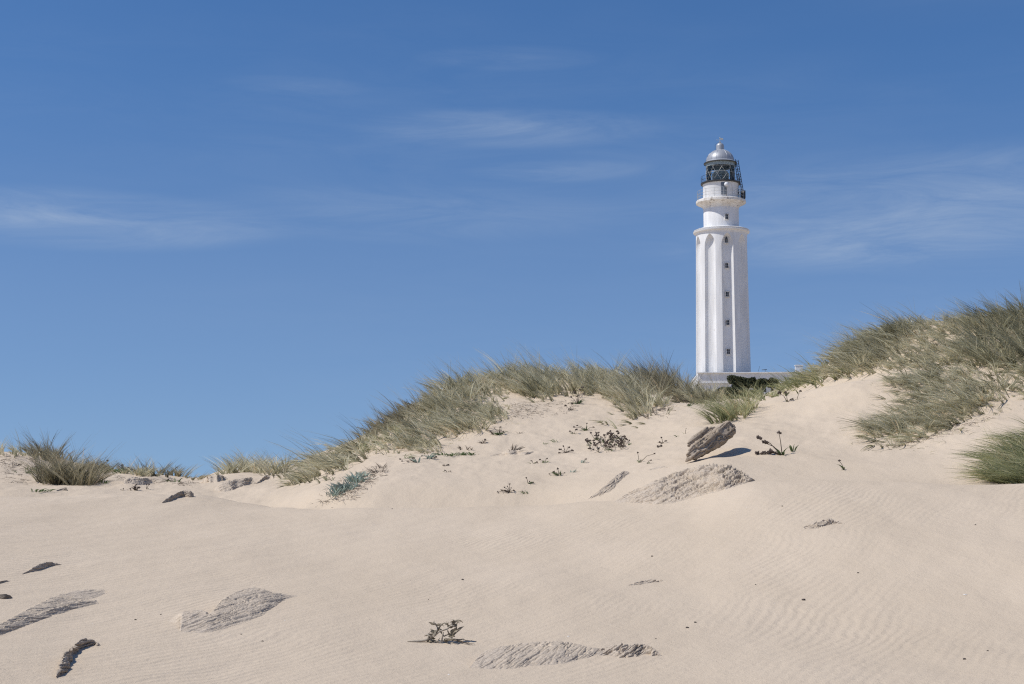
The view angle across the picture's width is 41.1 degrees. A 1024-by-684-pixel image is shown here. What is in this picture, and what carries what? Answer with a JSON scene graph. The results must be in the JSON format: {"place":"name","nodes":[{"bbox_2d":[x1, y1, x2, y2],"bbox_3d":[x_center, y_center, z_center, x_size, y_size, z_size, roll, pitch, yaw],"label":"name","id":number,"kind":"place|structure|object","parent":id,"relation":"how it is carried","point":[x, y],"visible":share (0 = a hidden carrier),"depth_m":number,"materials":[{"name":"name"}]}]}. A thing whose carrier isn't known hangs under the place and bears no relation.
{"place":"outdoors","nodes":[
{"label":"outdoors","id":0,"kind":"place"},
{"bbox_2d":[79,452,173,476],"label":"marram grass","id":1,"kind":"structure","parent":0,"point":[154,473],"depth_m":39.50,"materials":[{"name":"green plant"}]},
{"bbox_2d":[106,474,197,485],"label":"plant litter","id":2,"kind":"object","parent":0,"point":[181,482],"visible":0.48,"depth_m":35.51,"materials":[{"name":"beige plant"}]},
{"bbox_2d":[340,383,433,451],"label":"marram grass","id":3,"kind":"structure","parent":0,"point":[384,420],"depth_m":38.73,"materials":[{"name":"green plant"}]},
{"bbox_2d":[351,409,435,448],"bbox_3d":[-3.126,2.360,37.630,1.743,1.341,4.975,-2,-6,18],"label":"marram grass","id":4,"kind":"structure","parent":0,"point":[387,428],"depth_m":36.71,"materials":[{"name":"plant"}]},
{"bbox_2d":[396,347,552,415],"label":"marram grass","id":5,"kind":"structure","parent":0,"point":[453,387],"depth_m":42.60,"materials":[{"name":"green plant"}]},
{"bbox_2d":[0,315,1023,683],"bbox_3d":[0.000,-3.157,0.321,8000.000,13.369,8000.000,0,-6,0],"label":"ground","id":6,"kind":"structure","parent":0,"point":[908,569],"depth_m":18.37,"materials":[{"name":"beige sand"}]},
{"bbox_2d":[0,594,11,598],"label":"weathered rock","id":7,"kind":"object","parent":6,"relation":"on","point":[4,596],"visible":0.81,"depth_m":15.10,"materials":[{"name":"grey stone"}]},
{"bbox_2d":[0,453,45,482],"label":"plant litter","id":8,"kind":"object","parent":6,"relation":"on","point":[14,467],"visible":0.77,"depth_m":37.63,"materials":[{"name":"beige plant"}]},
{"bbox_2d":[0,430,46,459],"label":"marram grass","id":9,"kind":"structure","parent":6,"relation":"on","point":[14,450],"depth_m":40.61,"materials":[{"name":"green plant"}]},
{"bbox_2d":[23,562,61,573],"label":"weathered rock","id":10,"kind":"object","parent":6,"relation":"on","point":[41,566],"visible":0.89,"depth_m":17.72,"materials":[{"name":"grey stone"}]},
{"bbox_2d":[14,427,73,462],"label":"marram grass","id":11,"kind":"structure","parent":6,"relation":"on","point":[53,453],"depth_m":41.81,"materials":[{"name":"green plant"}]},
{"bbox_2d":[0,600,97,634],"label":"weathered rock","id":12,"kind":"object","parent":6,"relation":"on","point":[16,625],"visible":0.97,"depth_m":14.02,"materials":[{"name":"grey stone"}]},
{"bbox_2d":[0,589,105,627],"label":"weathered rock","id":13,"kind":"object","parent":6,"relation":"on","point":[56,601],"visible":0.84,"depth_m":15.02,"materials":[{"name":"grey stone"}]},
{"bbox_2d":[16,430,127,485],"bbox_3d":[-11.318,2.888,34.936,2.884,1.598,3.794,2,-6,-18],"label":"grass tussock","id":14,"kind":"object","parent":6,"relation":"on","point":[68,474],"depth_m":34.29,"materials":[{"name":"green plant"}]},
{"bbox_2d":[56,638,99,677],"bbox_3d":[-3.726,2.675,11.553,0.198,0.170,1.839,1,-6,-7],"label":"weathered rock","id":15,"kind":"object","parent":6,"relation":"on","point":[65,662],"visible":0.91,"depth_m":11.43,"materials":[{"name":"grey stone"}]},
{"bbox_2d":[111,464,134,473],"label":"dune plant","id":16,"kind":"object","parent":6,"relation":"on","point":[119,469],"visible":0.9,"depth_m":38.55,"materials":[{"name":"green plant"}]},
{"bbox_2d":[124,477,151,484],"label":"weathered rock","id":17,"kind":"object","parent":6,"relation":"on","point":[137,481],"visible":0.98,"depth_m":34.18,"materials":[{"name":"grey stone"}]},
{"bbox_2d":[120,458,162,476],"bbox_3d":[-10.429,3.467,38.508,1.378,0.694,1.249,0,-6,0],"label":"grass tussock","id":18,"kind":"object","parent":6,"relation":"on","point":[140,472],"depth_m":38.40,"materials":[{"name":"green plant"}]},
{"bbox_2d":[146,458,204,476],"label":"grass tussock","id":19,"kind":"object","parent":6,"relation":"on","point":[179,473],"depth_m":40.66,"materials":[{"name":"green plant"}]},
{"bbox_2d":[162,490,193,502],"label":"weathered rock","id":20,"kind":"object","parent":6,"relation":"on","point":[183,493],"visible":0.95,"depth_m":28.95,"materials":[{"name":"grey stone"}]},
{"bbox_2d":[183,469,213,479],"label":"grass tussock","id":21,"kind":"object","parent":6,"relation":"on","point":[201,477],"depth_m":39.11,"materials":[{"name":"plant"}]},
{"bbox_2d":[203,475,226,482],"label":"weathered rock","id":22,"kind":"object","parent":6,"relation":"on","point":[213,478],"visible":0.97,"depth_m":35.58,"materials":[{"name":"grey stone"}]},
{"bbox_2d":[168,588,296,632],"bbox_3d":[-3.027,2.889,14.802,0.906,0.265,3.187,-1,-6,9],"label":"weathered rock","id":23,"kind":"object","parent":6,"relation":"on","point":[240,607],"visible":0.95,"depth_m":14.41,"materials":[{"name":"grey stone"}]},
{"bbox_2d":[215,475,272,491],"bbox_3d":[-6.740,3.616,34.819,0.642,0.461,2.770,-2,-6,22],"label":"weathered rock","id":24,"kind":"object","parent":6,"relation":"on","point":[229,485],"visible":0.99,"depth_m":34.17,"materials":[{"name":"grey stone"}]},
{"bbox_2d":[202,443,307,475],"bbox_3d":[-7.505,3.330,39.255,2.498,1.112,6.197,2,-6,-19],"label":"grass tussock","id":25,"kind":"object","parent":6,"relation":"on","point":[242,466],"depth_m":39.25,"materials":[{"name":"green plant"}]},
{"bbox_2d":[268,462,292,478],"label":"grass tussock","id":26,"kind":"object","parent":6,"relation":"on","point":[279,475],"depth_m":35.91,"materials":[{"name":"green plant"}]},
{"bbox_2d":[256,419,376,487],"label":"marram grass","id":27,"kind":"structure","parent":6,"relation":"on","point":[331,462],"depth_m":34.50,"materials":[{"name":"green plant"}]},
{"bbox_2d":[324,487,345,495],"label":"silvery shrub","id":28,"kind":"object","parent":6,"relation":"on","point":[335,493],"visible":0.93,"depth_m":29.00,"materials":[{"name":"green plant"}]},
{"bbox_2d":[324,484,359,491],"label":"silvery shrub","id":29,"kind":"object","parent":6,"relation":"on","point":[341,490],"visible":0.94,"depth_m":29.21,"materials":[{"name":"green plant"}]},
{"bbox_2d":[330,478,358,487],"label":"silvery shrub","id":30,"kind":"object","parent":6,"relation":"on","point":[346,484],"visible":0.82,"depth_m":29.38,"materials":[{"name":"green plant"}]},
{"bbox_2d":[312,466,387,507],"bbox_3d":[-3.458,3.198,30.366,1.599,0.946,3.820,-1,-6,9],"label":"dune plant","id":31,"kind":"object","parent":6,"relation":"on","point":[369,478],"visible":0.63,"depth_m":29.48,"materials":[{"name":"green plant"}]},
{"bbox_2d":[340,472,372,481],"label":"silvery shrub","id":32,"kind":"object","parent":6,"relation":"on","point":[352,477],"visible":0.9,"depth_m":29.97,"materials":[{"name":"green plant"}]},
{"bbox_2d":[350,471,371,476],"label":"silvery shrub","id":33,"kind":"object","parent":6,"relation":"on","point":[364,473],"visible":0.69,"depth_m":30.75,"materials":[{"name":"green plant"}]},
{"bbox_2d":[356,430,383,451],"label":"grass tussock","id":34,"kind":"object","parent":6,"relation":"on","point":[369,444],"depth_m":35.70,"materials":[{"name":"green plant"}]},
{"bbox_2d":[387,422,406,435],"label":"grass tussock","id":35,"kind":"object","parent":6,"relation":"on","point":[395,430],"depth_m":36.58,"materials":[{"name":"green plant"}]},
{"bbox_2d":[399,456,420,462],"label":"dune plant","id":36,"kind":"object","parent":6,"relation":"on","point":[415,460],"visible":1,"depth_m":32.10,"materials":[{"name":"green plant"}]},
{"bbox_2d":[419,452,438,458],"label":"dune plant","id":37,"kind":"object","parent":6,"relation":"on","point":[430,456],"visible":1,"depth_m":32.76,"materials":[{"name":"green plant"}]},
{"bbox_2d":[407,619,476,644],"bbox_3d":[-0.663,2.820,13.324,0.670,0.224,0.275,-1,-6,9],"label":"withered plant","id":38,"kind":"object","parent":6,"relation":"on","point":[451,634],"visible":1,"depth_m":13.29,"materials":[{"name":"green plant"}]},
{"bbox_2d":[293,364,662,469],"bbox_3d":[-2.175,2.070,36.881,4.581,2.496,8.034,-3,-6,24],"label":"marram grass","id":39,"kind":"structure","parent":6,"relation":"on","point":[448,424],"depth_m":36.81,"materials":[{"name":"green plant"}]},
{"bbox_2d":[457,428,501,449],"bbox_3d":[-0.846,2.508,35.472,0.615,0.675,2.646,-2,-6,19],"label":"grass tussock","id":40,"kind":"object","parent":6,"relation":"on","point":[458,447],"depth_m":34.62,"materials":[{"name":"green plant"}]},
{"bbox_2d":[494,426,507,434],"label":"dune plant","id":41,"kind":"object","parent":6,"relation":"on","point":[497,433],"visible":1,"depth_m":36.07,"materials":[{"name":"green plant"}]},
{"bbox_2d":[497,483,514,492],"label":"dune plant","id":42,"kind":"object","parent":6,"relation":"on","point":[508,491],"visible":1,"depth_m":28.82,"materials":[{"name":"green plant"}]},
{"bbox_2d":[510,444,524,449],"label":"plant","id":43,"kind":"object","parent":6,"relation":"on","point":[519,448],"depth_m":33.73,"materials":[{"name":"plant"}]},
{"bbox_2d":[470,641,599,668],"bbox_3d":[0.173,2.849,12.428,0.851,0.181,1.543,-5,-7,39],"label":"weathered rock","id":44,"kind":"object","parent":6,"relation":"on","point":[517,655],"visible":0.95,"depth_m":12.30,"materials":[{"name":"grey stone"}]},
{"bbox_2d":[507,399,583,418],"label":"plant litter","id":45,"kind":"object","parent":6,"relation":"on","point":[535,409],"visible":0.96,"depth_m":39.38,"materials":[{"name":"plant"}]},
{"bbox_2d":[549,467,564,475],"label":"dune plant","id":46,"kind":"object","parent":6,"relation":"on","point":[555,473],"visible":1,"depth_m":30.25,"materials":[{"name":"green plant"}]},
{"bbox_2d":[558,445,573,452],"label":"dune plant","id":47,"kind":"object","parent":6,"relation":"on","point":[564,450],"visible":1,"depth_m":33.56,"materials":[{"name":"plant"}]},
{"bbox_2d":[570,386,583,403],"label":"dune plant","id":48,"kind":"object","parent":6,"relation":"on","point":[578,401],"visible":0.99,"depth_m":40.28,"materials":[{"name":"green plant"}]},
{"bbox_2d":[573,423,594,430],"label":"dune plant","id":49,"kind":"object","parent":6,"relation":"on","point":[584,429],"visible":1,"depth_m":36.38,"materials":[{"name":"green plant"}]},
{"bbox_2d":[585,430,631,452],"bbox_3d":[2.407,2.485,34.184,1.164,0.678,2.940,0,-6,0],"label":"seeding plant","id":50,"kind":"object","parent":6,"relation":"on","point":[610,445],"visible":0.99,"depth_m":34.05,"materials":[{"name":"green plant"}]},
{"bbox_2d":[589,471,628,498],"bbox_3d":[2.150,2.986,28.481,0.427,0.619,1.858,-3,-7,29],"label":"weathered rock","id":51,"kind":"object","parent":6,"relation":"on","point":[611,484],"visible":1,"depth_m":28.14,"materials":[{"name":"grey stone"}]},
{"bbox_2d":[557,349,680,419],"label":"marram grass","id":52,"kind":"structure","parent":6,"relation":"on","point":[625,391],"depth_m":41.15,"materials":[{"name":"green plant"}]},
{"bbox_2d":[597,643,660,657],"bbox_3d":[1.055,2.857,12.635,0.589,0.151,0.491,2,-6,-15],"label":"weathered rock","id":53,"kind":"object","parent":6,"relation":"on","point":[620,650],"visible":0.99,"depth_m":12.59,"materials":[{"name":"grey stone"}]},
{"bbox_2d":[629,579,665,585],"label":"weathered rock","id":54,"kind":"object","parent":6,"relation":"on","point":[646,581],"visible":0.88,"depth_m":17.07,"materials":[{"name":"beige stone"}]},
{"bbox_2d":[639,405,672,418],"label":"grass tussock","id":55,"kind":"object","parent":6,"relation":"on","point":[645,416],"depth_m":38.08,"materials":[{"name":"green plant"}]},
{"bbox_2d":[649,466,668,469],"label":"weathered rock","id":56,"kind":"object","parent":6,"relation":"on","point":[659,467],"visible":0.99,"depth_m":29.07,"materials":[{"name":"beige stone"}]},
{"bbox_2d":[615,463,754,504],"bbox_3d":[3.360,2.640,25.300,2.729,0.805,2.495,-4,-7,32],"label":"weathered rock","id":57,"kind":"object","parent":6,"relation":"on","point":[687,483],"visible":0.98,"depth_m":24.85,"materials":[{"name":"beige stone"}]},
{"bbox_2d":[685,421,735,461],"bbox_3d":[4.269,2.151,29.658,1.693,0.923,0.606,5,-8,-43],"label":"leaning rock","id":58,"kind":"object","parent":6,"relation":"on","point":[704,441],"visible":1,"depth_m":29.49,"materials":[{"name":"beige stone"}]},
{"bbox_2d":[693,138,750,386],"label":"lighthouse","id":59,"kind":"object","parent":6,"relation":"on","point":[722,324],"visible":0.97,"depth_m":190.08,"materials":[{"name":"white paint"}]},
{"bbox_2d":[721,182,725,193],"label":"door","id":60,"kind":"structure","parent":59,"relation":"in","point":[722,183],"depth_m":191.30,"materials":[{"name":"grey paint"}]},
{"bbox_2d":[724,262,728,268],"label":"window","id":61,"kind":"structure","parent":59,"relation":"in","point":[726,264],"depth_m":189.68,"materials":[{"name":"glass"}]},
{"bbox_2d":[724,236,728,243],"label":"window","id":62,"kind":"structure","parent":59,"relation":"in","point":[726,240],"depth_m":190.05,"materials":[{"name":"glass"}]},
{"bbox_2d":[724,213,728,219],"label":"window","id":63,"kind":"structure","parent":59,"relation":"in","point":[726,216],"depth_m":190.93,"materials":[{"name":"glass"}]},
{"bbox_2d":[725,291,729,296],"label":"window","id":64,"kind":"structure","parent":59,"relation":"in","point":[727,293],"depth_m":189.21,"materials":[{"name":"glass"}]},
{"bbox_2d":[725,319,729,325],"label":"window","id":65,"kind":"structure","parent":59,"relation":"in","point":[727,321],"depth_m":188.75,"materials":[{"name":"glass"}]},
{"bbox_2d":[726,348,730,354],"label":"window","id":66,"kind":"structure","parent":59,"relation":"in","point":[728,350],"depth_m":188.29,"materials":[{"name":"glass"}]},
{"bbox_2d":[679,372,766,423],"bbox_3d":[5.597,1.383,35.891,2.233,1.678,4.000,-2,-6,16],"label":"grass tussock","id":67,"kind":"object","parent":6,"relation":"on","point":[731,410],"depth_m":35.09,"materials":[{"name":"green plant"}]},
{"bbox_2d":[717,387,755,398],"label":"evergreen bush","id":68,"kind":"object","parent":6,"relation":"on","point":[730,391],"visible":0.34,"depth_m":162.62,"materials":[{"name":"green plant"}]},
{"bbox_2d":[726,375,748,388],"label":"evergreen bush","id":69,"kind":"object","parent":6,"relation":"on","point":[736,379],"visible":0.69,"depth_m":175.64,"materials":[{"name":"green plant"}]},
{"bbox_2d":[692,365,802,392],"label":"keepers house","id":70,"kind":"structure","parent":6,"relation":"on","point":[756,375],"depth_m":186.32,"materials":[{"name":"white paint"}]},
{"bbox_2d":[746,377,767,389],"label":"evergreen bush","id":71,"kind":"object","parent":6,"relation":"on","point":[751,381],"visible":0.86,"depth_m":173.36,"materials":[{"name":"green plant"}]},
{"bbox_2d":[755,431,788,454],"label":"dune plant","id":72,"kind":"object","parent":6,"relation":"on","point":[777,451],"visible":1,"depth_m":29.31,"materials":[{"name":"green plant"}]},
{"bbox_2d":[767,377,778,390],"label":"evergreen bush","id":73,"kind":"object","parent":6,"relation":"on","point":[772,381],"visible":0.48,"depth_m":174.10,"materials":[{"name":"green plant"}]},
{"bbox_2d":[777,391,793,401],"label":"dune plant","id":74,"kind":"object","parent":6,"relation":"on","point":[786,395],"visible":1,"depth_m":36.06,"materials":[{"name":"green plant"}]},
{"bbox_2d":[789,445,797,451],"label":"dune plant","id":75,"kind":"object","parent":6,"relation":"on","point":[791,449],"visible":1,"depth_m":29.57,"materials":[{"name":"green plant"}]},
{"bbox_2d":[763,334,868,391],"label":"marram grass","id":76,"kind":"structure","parent":6,"relation":"on","point":[797,382],"depth_m":42.13,"materials":[{"name":"green plant"}]},
{"bbox_2d":[801,518,843,529],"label":"weathered rock","id":77,"kind":"object","parent":6,"relation":"on","point":[820,524],"visible":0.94,"depth_m":19.40,"materials":[{"name":"beige stone"}]},
{"bbox_2d":[836,298,1001,374],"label":"marram grass","id":78,"kind":"structure","parent":6,"relation":"on","point":[931,354],"depth_m":38.50,"materials":[{"name":"green plant"}]},
{"bbox_2d":[851,412,986,451],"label":"marram grass","id":79,"kind":"structure","parent":6,"relation":"on","point":[907,438],"depth_m":30.11,"materials":[{"name":"plant"}]},
{"bbox_2d":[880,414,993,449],"bbox_3d":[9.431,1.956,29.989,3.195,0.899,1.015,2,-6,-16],"label":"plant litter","id":80,"kind":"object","parent":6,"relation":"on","point":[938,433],"visible":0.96,"depth_m":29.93,"materials":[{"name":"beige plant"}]},
{"bbox_2d":[945,414,1023,483],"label":"grass tussock","id":81,"kind":"object","parent":6,"relation":"on","point":[1007,464],"depth_m":25.75,"materials":[{"name":"green plant"}]},
{"bbox_2d":[490,450,533,455],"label":"weathered rock","id":82,"kind":"object","parent":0,"point":[515,452],"visible":0.94,"depth_m":33.33,"materials":[{"name":"beige stone"}]},
{"bbox_2d":[0,0,1023,477],"label":"sky","id":83,"kind":"structure","parent":0,"point":[224,224],"materials":[{"name":"blue"}]},
{"bbox_2d":[492,342,611,402],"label":"marram grass","id":84,"kind":"structure","parent":0,"point":[551,377],"depth_m":42.34,"materials":[{"name":"green plant"}]},
{"bbox_2d":[591,414,644,428],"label":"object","id":85,"kind":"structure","parent":0,"point":[615,427],"depth_m":36.86,"materials":[{"name":"plant"}]},
{"bbox_2d":[612,339,709,397],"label":"marram grass","id":86,"kind":"structure","parent":0,"point":[664,380],"depth_m":44.74,"materials":[{"name":"green plant"}]},
{"bbox_2d":[660,371,730,404],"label":"marram grass","id":87,"kind":"structure","parent":0,"point":[701,394],"depth_m":42.00,"materials":[{"name":"green plant"}]},
{"bbox_2d":[717,377,788,400],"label":"marram grass","id":88,"kind":"structure","parent":0,"point":[757,392],"depth_m":39.19,"materials":[{"name":"green plant"}]},
{"bbox_2d":[766,388,797,396],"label":"marram grass","id":89,"kind":"structure","parent":0,"point":[787,393],"depth_m":40.59,"materials":[{"name":"plant"}]},
{"bbox_2d":[791,301,927,383],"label":"marram grass","id":90,"kind":"structure","parent":0,"point":[844,360],"depth_m":39.94,"materials":[{"name":"green plant"}]},
{"bbox_2d":[827,325,1021,447],"bbox_3d":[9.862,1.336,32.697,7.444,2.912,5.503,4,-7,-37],"label":"marram grass","id":91,"kind":"structure","parent":0,"point":[899,422],"depth_m":32.02,"materials":[{"name":"green plant"}]},
{"bbox_2d":[940,282,1023,373],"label":"marram grass","id":92,"kind":"structure","parent":0,"point":[998,319],"depth_m":36.68,"materials":[{"name":"green plant"}]},
{"bbox_2d":[973,344,1023,398],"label":"marram grass","id":93,"kind":"structure","parent":0,"point":[1018,373],"depth_m":33.49,"materials":[{"name":"plant"}]}
]}

